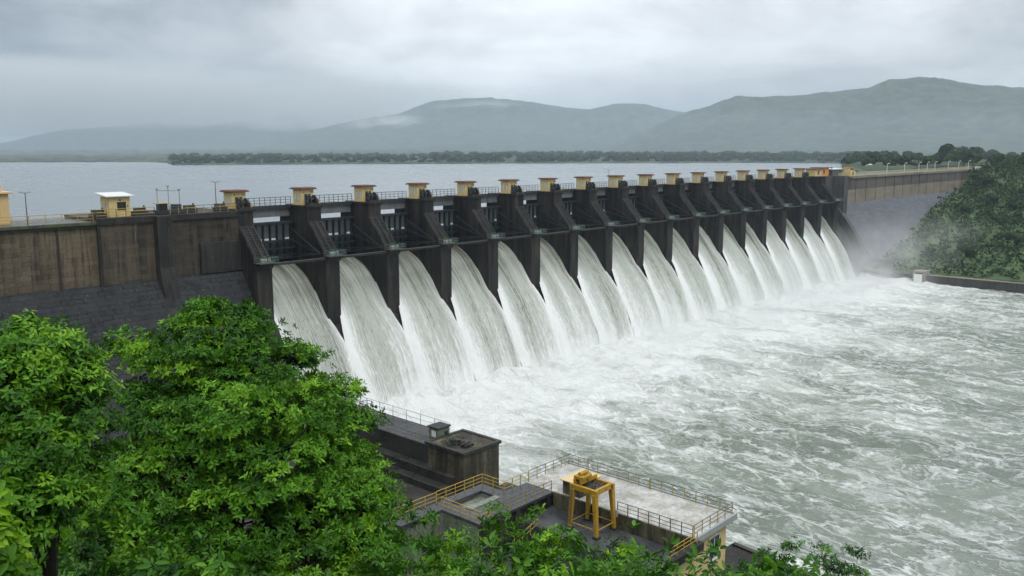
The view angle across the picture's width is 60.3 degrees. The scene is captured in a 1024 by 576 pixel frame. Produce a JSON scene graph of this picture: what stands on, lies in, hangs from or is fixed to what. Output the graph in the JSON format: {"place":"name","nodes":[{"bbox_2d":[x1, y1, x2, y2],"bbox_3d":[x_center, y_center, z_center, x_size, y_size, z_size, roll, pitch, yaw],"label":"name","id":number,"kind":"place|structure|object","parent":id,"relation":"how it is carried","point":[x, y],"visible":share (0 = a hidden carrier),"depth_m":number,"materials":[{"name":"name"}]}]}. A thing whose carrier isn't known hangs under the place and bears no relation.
{"place":"outdoors","nodes":[
{"label":"outdoors","id":0,"kind":"place"},
{"bbox_2d":[88,207,105,218],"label":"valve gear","id":1,"kind":"object","parent":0,"point":[97,212],"visible":0.84,"depth_m":142.61,"materials":[{"name":"metal"}]},
{"bbox_2d":[23,496,253,573],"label":"hillside","id":2,"kind":"structure","parent":0,"point":[90,563],"depth_m":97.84,"materials":[{"name":"plant"}]},
{"bbox_2d":[0,468,68,575],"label":"sapling","id":3,"kind":"object","parent":2,"relation":"on","point":[13,555],"visible":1,"depth_m":5.07,"materials":[{"name":"green plant"}]},
{"bbox_2d":[0,308,135,575],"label":"broadleaf tree","id":4,"kind":"object","parent":2,"relation":"on","point":[51,386],"visible":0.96,"depth_m":16.55,"materials":[{"name":"green plant"}]},
{"bbox_2d":[17,531,202,575],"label":"shrub","id":5,"kind":"object","parent":2,"relation":"on","point":[87,550],"visible":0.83,"depth_m":19.09,"materials":[{"name":"green plant"}]},
{"bbox_2d":[35,484,231,575],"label":"shrub","id":6,"kind":"object","parent":2,"relation":"on","point":[123,509],"visible":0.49,"depth_m":22.32,"materials":[{"name":"green plant"}]},
{"bbox_2d":[123,531,248,575],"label":"shrub","id":7,"kind":"object","parent":2,"relation":"on","point":[188,566],"visible":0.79,"depth_m":20.20,"materials":[{"name":"green plant"}]},
{"bbox_2d":[60,294,424,575],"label":"broadleaf tree","id":8,"kind":"object","parent":2,"relation":"on","point":[228,461],"visible":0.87,"depth_m":25.63,"materials":[{"name":"green plant"}]},
{"bbox_2d":[185,530,312,575],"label":"shrub","id":9,"kind":"object","parent":2,"relation":"on","point":[227,546],"visible":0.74,"depth_m":20.73,"materials":[{"name":"green plant"}]},
{"bbox_2d":[323,553,404,575],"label":"shrub","id":10,"kind":"object","parent":2,"relation":"on","point":[333,561],"visible":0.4,"depth_m":24.93,"materials":[{"name":"green plant"}]},
{"bbox_2d":[349,539,452,575],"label":"shrub","id":11,"kind":"object","parent":2,"relation":"on","point":[405,561],"visible":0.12,"depth_m":29.45,"materials":[{"name":"green plant"}]},
{"bbox_2d":[8,520,829,575],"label":"undergrowth","id":12,"kind":"object","parent":2,"relation":"on","point":[33,570],"visible":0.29,"depth_m":18.00,"materials":[{"name":"green plant"}]},
{"bbox_2d":[379,542,460,575],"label":"shrub","id":13,"kind":"object","parent":2,"relation":"on","point":[394,570],"visible":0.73,"depth_m":24.16,"materials":[{"name":"green plant"}]},
{"bbox_2d":[397,498,496,575],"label":"shrub","id":14,"kind":"object","parent":2,"relation":"on","point":[432,513],"visible":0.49,"depth_m":28.86,"materials":[{"name":"green plant"}]},
{"bbox_2d":[408,526,511,575],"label":"shrub","id":15,"kind":"object","parent":2,"relation":"on","point":[428,543],"visible":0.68,"depth_m":25.97,"materials":[{"name":"green plant"}]},
{"bbox_2d":[438,549,498,575],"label":"shrub","id":16,"kind":"object","parent":2,"relation":"on","point":[458,565],"visible":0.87,"depth_m":23.35,"materials":[{"name":"green plant"}]},
{"bbox_2d":[477,499,562,575],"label":"shrub","id":17,"kind":"object","parent":2,"relation":"on","point":[518,551],"visible":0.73,"depth_m":25.70,"materials":[{"name":"green plant"}]},
{"bbox_2d":[495,523,594,575],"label":"shrub","id":18,"kind":"object","parent":2,"relation":"on","point":[540,555],"visible":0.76,"depth_m":24.14,"materials":[{"name":"green plant"}]},
{"bbox_2d":[392,462,736,575],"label":"outlet building","id":19,"kind":"structure","parent":2,"relation":"on","point":[651,534],"depth_m":84.87,"materials":[{"name":"beige paint"}]},
{"bbox_2d":[441,497,490,523],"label":"railing","id":20,"kind":"object","parent":19,"relation":"on","point":[463,509],"visible":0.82,"depth_m":83.50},
{"bbox_2d":[436,471,528,498],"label":"railing","id":21,"kind":"object","parent":19,"relation":"on","point":[482,481],"visible":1,"depth_m":90.09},
{"bbox_2d":[491,481,551,516],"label":"railing","id":22,"kind":"object","parent":19,"relation":"on","point":[526,496],"visible":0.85,"depth_m":86.73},
{"bbox_2d":[529,454,649,488],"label":"railing","id":23,"kind":"object","parent":19,"relation":"on","point":[590,467],"visible":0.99,"depth_m":94.03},
{"bbox_2d":[565,469,617,539],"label":"gantry crane","id":24,"kind":"object","parent":19,"relation":"on","point":[587,482],"visible":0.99,"depth_m":83.76,"materials":[{"name":"metal"}]},
{"bbox_2d":[617,501,693,537],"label":"railing","id":25,"kind":"object","parent":19,"relation":"on","point":[655,517],"visible":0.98,"depth_m":81.20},
{"bbox_2d":[650,478,732,536],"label":"railing","id":26,"kind":"object","parent":19,"relation":"on","point":[699,500],"visible":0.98,"depth_m":85.15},
{"bbox_2d":[707,532,719,563],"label":"window","id":27,"kind":"structure","parent":19,"relation":"in","point":[715,538],"depth_m":82.90,"materials":[{"name":"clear glass"}]},
{"bbox_2d":[533,556,610,575],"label":"shrub","id":28,"kind":"object","parent":2,"relation":"on","point":[586,569],"visible":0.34,"depth_m":21.94,"materials":[{"name":"green plant"}]},
{"bbox_2d":[572,541,662,575],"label":"shrub","id":29,"kind":"object","parent":2,"relation":"on","point":[624,550],"visible":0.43,"depth_m":25.88,"materials":[{"name":"green plant"}]},
{"bbox_2d":[593,552,660,575],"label":"shrub","id":30,"kind":"object","parent":2,"relation":"on","point":[644,565],"visible":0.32,"depth_m":24.50,"materials":[{"name":"green plant"}]},
{"bbox_2d":[597,535,672,575],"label":"shrub","id":31,"kind":"object","parent":2,"relation":"on","point":[666,566],"visible":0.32,"depth_m":30.31,"materials":[{"name":"green plant"}]},
{"bbox_2d":[736,552,774,575],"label":"shrub","id":32,"kind":"object","parent":2,"relation":"on","point":[769,556],"visible":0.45,"depth_m":38.04,"materials":[{"name":"green plant"}]},
{"bbox_2d":[725,542,809,575],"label":"bank wall","id":33,"kind":"structure","parent":2,"relation":"on","point":[735,552],"depth_m":89.70,"materials":[{"name":"concrete"}]},
{"bbox_2d":[753,535,815,575],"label":"shrub","id":34,"kind":"object","parent":2,"relation":"on","point":[787,544],"visible":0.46,"depth_m":40.17,"materials":[{"name":"green plant"}]},
{"bbox_2d":[803,540,870,575],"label":"shrub","id":35,"kind":"object","parent":2,"relation":"on","point":[841,567],"visible":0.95,"depth_m":41.14,"materials":[{"name":"green plant"}]},
{"bbox_2d":[133,439,469,575],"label":"terrace","id":36,"kind":"structure","parent":0,"point":[413,492],"depth_m":121.12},
{"bbox_2d":[0,162,841,222],"bbox_3d":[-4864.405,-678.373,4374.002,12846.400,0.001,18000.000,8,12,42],"label":"lake","id":37,"kind":"structure","parent":0,"point":[66,188],"depth_m":454.66,"materials":[{"name":"grey liquid"}]},
{"bbox_2d":[0,169,959,226],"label":"road","id":38,"kind":"structure","parent":0,"point":[37,222],"depth_m":143.11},
{"bbox_2d":[0,184,12,224],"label":"tan building","id":39,"kind":"structure","parent":38,"relation":"on","point":[4,206],"depth_m":136.55,"materials":[{"name":"paint"}]},
{"bbox_2d":[0,168,978,466],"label":"dam","id":40,"kind":"structure","parent":0,"point":[98,276],"depth_m":184.19,"materials":[{"name":"concrete"}]},
{"bbox_2d":[0,212,93,226],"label":"railing","id":41,"kind":"object","parent":40,"relation":"on","point":[61,217],"visible":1,"depth_m":135.54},
{"bbox_2d":[95,192,133,216],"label":"guard booth","id":42,"kind":"object","parent":40,"relation":"on","point":[113,202],"visible":0.94,"depth_m":145.37,"materials":[{"name":"yellow paint"}]},
{"bbox_2d":[95,207,154,218],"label":"railing","id":43,"kind":"object","parent":40,"relation":"on","point":[106,215],"visible":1,"depth_m":144.30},
{"bbox_2d":[152,185,183,214],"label":"lifting gantry","id":44,"kind":"object","parent":40,"relation":"on","point":[162,209],"visible":0.95,"depth_m":151.19,"materials":[{"name":"metal"}]},
{"bbox_2d":[170,203,235,214],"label":"railing","id":45,"kind":"object","parent":40,"relation":"on","point":[195,210],"visible":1,"depth_m":153.83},
{"bbox_2d":[219,189,248,208],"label":"hoist cabin","id":46,"kind":"object","parent":40,"relation":"on","point":[233,196],"visible":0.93,"depth_m":161.76,"materials":[{"name":"yellow paint"}]},
{"bbox_2d":[236,198,251,209],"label":"gate hoist","id":47,"kind":"object","parent":40,"relation":"on","point":[244,202],"visible":0.97,"depth_m":161.14,"materials":[{"name":"metal"}]},
{"bbox_2d":[254,256,278,269],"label":"trunnion platform","id":48,"kind":"structure","parent":40,"relation":"attached to","point":[263,264],"depth_m":158.06,"materials":[{"name":"concrete"}]},
{"bbox_2d":[289,187,316,204],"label":"hoist cabin","id":49,"kind":"object","parent":40,"relation":"on","point":[300,194],"visible":0.92,"depth_m":172.71,"materials":[{"name":"paint"}]},
{"bbox_2d":[305,195,319,205],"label":"gate hoist","id":50,"kind":"object","parent":40,"relation":"on","point":[311,200],"visible":1,"depth_m":172.14,"materials":[{"name":"metal"}]},
{"bbox_2d":[272,260,363,405],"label":"cascade","id":51,"kind":"object","parent":40,"relation":"attached to","point":[296,300],"visible":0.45,"depth_m":167.63,"materials":[{"name":"liquid"}]},
{"bbox_2d":[323,249,346,261],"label":"trunnion platform","id":52,"kind":"structure","parent":40,"relation":"attached to","point":[333,255],"depth_m":168.93,"materials":[{"name":"concrete"}]},
{"bbox_2d":[351,184,376,201],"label":"hoist cabin","id":53,"kind":"object","parent":40,"relation":"on","point":[361,192],"visible":0.96,"depth_m":183.68,"materials":[{"name":"paint"}]},
{"bbox_2d":[366,192,379,201],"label":"gate hoist","id":54,"kind":"object","parent":40,"relation":"on","point":[373,196],"visible":1,"depth_m":182.98,"materials":[{"name":"metal"}]},
{"bbox_2d":[339,254,422,404],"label":"cascade","id":55,"kind":"object","parent":40,"relation":"attached to","point":[380,351],"visible":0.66,"depth_m":175.69,"materials":[{"name":"liquid"}]},
{"bbox_2d":[384,242,405,254],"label":"trunnion platform","id":56,"kind":"structure","parent":40,"relation":"attached to","point":[395,249],"depth_m":179.89,"materials":[{"name":"concrete"}]},
{"bbox_2d":[405,182,429,198],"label":"hoist cabin","id":57,"kind":"object","parent":40,"relation":"on","point":[416,189],"visible":0.93,"depth_m":194.65,"materials":[{"name":"paint"}]},
{"bbox_2d":[399,251,476,388],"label":"cascade","id":58,"kind":"object","parent":40,"relation":"attached to","point":[435,339],"visible":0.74,"depth_m":186.57,"materials":[{"name":"liquid"}]},
{"bbox_2d":[438,237,457,248],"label":"trunnion platform","id":59,"kind":"structure","parent":40,"relation":"attached to","point":[447,243],"depth_m":190.80,"materials":[{"name":"concrete"}]},
{"bbox_2d":[454,181,476,195],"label":"hoist cabin","id":60,"kind":"object","parent":40,"relation":"on","point":[463,187],"visible":0.96,"depth_m":205.62,"materials":[{"name":"paint"}]},
{"bbox_2d":[451,245,521,379],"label":"cascade","id":61,"kind":"object","parent":40,"relation":"attached to","point":[482,322],"visible":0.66,"depth_m":197.40,"materials":[{"name":"liquid"}]},
{"bbox_2d":[487,232,504,242],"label":"trunnion platform","id":62,"kind":"structure","parent":40,"relation":"attached to","point":[495,238],"depth_m":201.72,"materials":[{"name":"metal"}]},
{"bbox_2d":[498,179,519,193],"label":"hoist cabin","id":63,"kind":"object","parent":40,"relation":"on","point":[507,185],"visible":0.95,"depth_m":216.58,"materials":[{"name":"paint"}]},
{"bbox_2d":[498,241,564,366],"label":"cascade","id":64,"kind":"object","parent":40,"relation":"attached to","point":[531,326],"visible":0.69,"depth_m":208.09,"materials":[{"name":"liquid"}]},
{"bbox_2d":[255,199,840,267],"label":"catwalk","id":65,"kind":"object","parent":40,"relation":"attached to","point":[370,253],"visible":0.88,"depth_m":200.47,"materials":[{"name":"metal"}]},
{"bbox_2d":[538,178,557,190],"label":"hoist cabin","id":66,"kind":"object","parent":40,"relation":"on","point":[546,184],"visible":0.96,"depth_m":227.58,"materials":[{"name":"paint"}]},
{"bbox_2d":[539,237,600,358],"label":"cascade","id":67,"kind":"object","parent":40,"relation":"attached to","point":[569,311],"visible":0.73,"depth_m":218.97,"materials":[{"name":"liquid"}]},
{"bbox_2d":[574,176,592,188],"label":"hoist cabin","id":68,"kind":"object","parent":40,"relation":"on","point":[582,182],"visible":0.95,"depth_m":238.62,"materials":[{"name":"paint"}]},
{"bbox_2d":[577,234,634,343],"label":"cascade","id":69,"kind":"object","parent":40,"relation":"attached to","point":[605,302],"visible":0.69,"depth_m":229.86,"materials":[{"name":"liquid"}]},
{"bbox_2d":[607,175,624,187],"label":"hoist cabin","id":70,"kind":"object","parent":40,"relation":"on","point":[614,181],"visible":0.98,"depth_m":249.44,"materials":[{"name":"paint"}]},
{"bbox_2d":[612,232,664,335],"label":"cascade","id":71,"kind":"object","parent":40,"relation":"attached to","point":[635,289],"visible":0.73,"depth_m":240.72,"materials":[{"name":"liquid"}]},
{"bbox_2d":[638,174,653,185],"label":"hoist cabin","id":72,"kind":"object","parent":40,"relation":"on","point":[644,179],"visible":0.98,"depth_m":260.40,"materials":[{"name":"paint"}]},
{"bbox_2d":[643,229,693,323],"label":"cascade","id":73,"kind":"object","parent":40,"relation":"attached to","point":[668,291],"visible":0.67,"depth_m":251.74,"materials":[{"name":"liquid"}]},
{"bbox_2d":[665,173,680,183],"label":"hoist cabin","id":74,"kind":"object","parent":40,"relation":"on","point":[671,178],"visible":0.99,"depth_m":271.41,"materials":[{"name":"paint"}]},
{"bbox_2d":[672,228,718,319],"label":"cascade","id":75,"kind":"object","parent":40,"relation":"attached to","point":[693,279],"visible":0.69,"depth_m":262.31,"materials":[{"name":"liquid"}]},
{"bbox_2d":[691,172,704,182],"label":"hoist cabin","id":76,"kind":"object","parent":40,"relation":"on","point":[697,177],"visible":1,"depth_m":282.37,"materials":[{"name":"paint"}]},
{"bbox_2d":[698,226,744,310],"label":"cascade","id":77,"kind":"object","parent":40,"relation":"attached to","point":[722,282],"visible":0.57,"depth_m":273.35,"materials":[{"name":"liquid"}]},
{"bbox_2d":[714,171,728,181],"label":"hoist cabin","id":78,"kind":"object","parent":40,"relation":"on","point":[720,176],"visible":1,"depth_m":293.35,"materials":[{"name":"paint"}]},
{"bbox_2d":[736,170,749,180],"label":"hoist cabin","id":79,"kind":"object","parent":40,"relation":"on","point":[742,174],"visible":0.98,"depth_m":304.25,"materials":[{"name":"paint"}]},
{"bbox_2d":[723,224,765,307],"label":"cascade","id":80,"kind":"object","parent":40,"relation":"attached to","point":[744,274],"visible":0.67,"depth_m":284.16,"materials":[{"name":"liquid"}]},
{"bbox_2d":[745,222,784,298],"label":"cascade","id":81,"kind":"object","parent":40,"relation":"attached to","point":[764,265],"visible":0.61,"depth_m":295.13,"materials":[{"name":"liquid"}]},
{"bbox_2d":[766,220,804,292],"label":"cascade","id":82,"kind":"object","parent":40,"relation":"attached to","point":[786,266],"visible":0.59,"depth_m":305.99,"materials":[{"name":"liquid"}]},
{"bbox_2d":[785,219,821,288],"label":"cascade","id":83,"kind":"object","parent":40,"relation":"attached to","point":[804,261],"visible":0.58,"depth_m":316.87,"materials":[{"name":"liquid"}]},
{"bbox_2d":[806,168,823,175],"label":"yellow cabin","id":84,"kind":"object","parent":40,"relation":"on","point":[814,171],"visible":0.83,"depth_m":349.20,"materials":[{"name":"paint"}]},
{"bbox_2d":[803,218,838,281],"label":"cascade","id":85,"kind":"object","parent":40,"relation":"attached to","point":[819,252],"visible":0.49,"depth_m":327.82,"materials":[{"name":"liquid"}]},
{"bbox_2d":[820,217,855,280],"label":"cascade","id":86,"kind":"object","parent":40,"relation":"attached to","point":[839,256],"visible":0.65,"depth_m":338.55,"materials":[{"name":"liquid"}]},
{"bbox_2d":[842,167,859,176],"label":"yellow kiosk","id":87,"kind":"object","parent":40,"relation":"on","point":[849,171],"visible":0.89,"depth_m":366.58,"materials":[{"name":"paint"}]},
{"bbox_2d":[838,166,968,175],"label":"railing","id":88,"kind":"object","parent":40,"relation":"on","point":[892,171],"visible":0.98,"depth_m":420.58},
{"bbox_2d":[0,77,1023,282],"bbox_3d":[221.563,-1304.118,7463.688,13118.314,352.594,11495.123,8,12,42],"label":"hills","id":89,"kind":"structure","parent":0,"point":[926,116],"depth_m":2883.00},
{"bbox_2d":[168,150,872,164],"bbox_3d":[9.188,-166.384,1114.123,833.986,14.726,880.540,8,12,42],"label":"forest","id":90,"kind":"object","parent":89,"relation":"on","point":[563,156],"visible":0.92,"depth_m":953.06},
{"bbox_2d":[861,153,877,165],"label":"tree","id":91,"kind":"object","parent":89,"relation":"on","point":[870,158],"visible":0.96,"depth_m":565.64,"materials":[{"name":"green plant"}]},
{"bbox_2d":[898,156,916,165],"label":"tree","id":92,"kind":"object","parent":89,"relation":"on","point":[903,160],"visible":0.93,"depth_m":528.38,"materials":[{"name":"green plant"}]},
{"bbox_2d":[938,143,954,159],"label":"tree","id":93,"kind":"object","parent":89,"relation":"on","point":[944,149],"visible":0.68,"depth_m":588.05,"materials":[{"name":"green plant"}]},
{"bbox_2d":[943,151,957,161],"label":"tree","id":94,"kind":"object","parent":89,"relation":"on","point":[950,155],"visible":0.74,"depth_m":577.09,"materials":[{"name":"green plant"}]},
{"bbox_2d":[954,149,975,161],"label":"tree","id":95,"kind":"object","parent":89,"relation":"on","point":[963,155],"visible":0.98,"depth_m":569.57,"materials":[{"name":"green plant"}]},
{"bbox_2d":[0,0,1023,142],"label":"sky","id":96,"kind":"structure","parent":0,"point":[65,64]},
{"bbox_2d":[560,469,602,497],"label":"control box","id":97,"kind":"object","parent":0,"point":[567,480],"visible":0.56,"depth_m":88.95,"materials":[{"name":"metal"}]},
{"bbox_2d":[369,272,1023,575],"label":"river","id":98,"kind":"structure","parent":0,"point":[880,418],"depth_m":165.30,"materials":[{"name":"liquid"}]},
{"bbox_2d":[301,400,501,497],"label":"divide block","id":99,"kind":"structure","parent":98,"relation":"in","point":[433,465],"depth_m":126.19,"materials":[{"name":"concrete"}]},
{"bbox_2d":[354,396,449,428],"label":"railing","id":100,"kind":"object","parent":99,"relation":"on","point":[406,412],"visible":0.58,"depth_m":138.62,"materials":[{"name":"metal"}]},
{"bbox_2d":[427,421,450,439],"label":"hut","id":101,"kind":"object","parent":99,"relation":"on","point":[437,429],"visible":0.74,"depth_m":128.63,"materials":[{"name":"metal"}]},
{"bbox_2d":[442,436,473,447],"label":"rubble heap","id":102,"kind":"object","parent":99,"relation":"on","point":[464,445],"visible":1,"depth_m":124.21,"materials":[{"name":"stone"}]},
{"bbox_2d":[912,269,929,282],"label":"hut","id":103,"kind":"object","parent":98,"relation":"in","point":[917,277],"visible":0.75,"depth_m":330.04,"materials":[{"name":"white concrete"}]},
{"bbox_2d":[859,161,1023,281],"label":"bank","id":104,"kind":"structure","parent":0,"point":[914,253],"depth_m":366.22,"materials":[{"name":"green plant"}]},
{"bbox_2d":[872,152,1023,282],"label":"scrub","id":105,"kind":"object","parent":104,"relation":"on","point":[998,245],"visible":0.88,"depth_m":384.20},
{"bbox_2d":[928,274,1023,292],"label":"river wall","id":106,"kind":"structure","parent":104,"relation":"on","point":[1010,287],"depth_m":318.32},
{"bbox_2d":[981,192,998,204],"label":"tree","id":107,"kind":"object","parent":104,"relation":"on","point":[993,197],"visible":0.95,"depth_m":425.46,"materials":[{"name":"green plant"}]},
{"bbox_2d":[982,174,997,185],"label":"tree","id":108,"kind":"object","parent":104,"relation":"on","point":[987,179],"visible":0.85,"depth_m":461.57,"materials":[{"name":"green plant"}]},
{"bbox_2d":[987,153,1005,165],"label":"tree","id":109,"kind":"object","parent":104,"relation":"on","point":[996,156],"visible":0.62,"depth_m":537.31,"materials":[{"name":"green plant"}]},
{"bbox_2d":[989,213,1011,222],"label":"tree","id":110,"kind":"object","parent":104,"relation":"on","point":[1003,217],"visible":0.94,"depth_m":392.92,"materials":[{"name":"green plant"}]},
{"bbox_2d":[1004,232,1023,245],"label":"tree","id":111,"kind":"object","parent":104,"relation":"on","point":[1017,238],"visible":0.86,"depth_m":354.48,"materials":[{"name":"green plant"}]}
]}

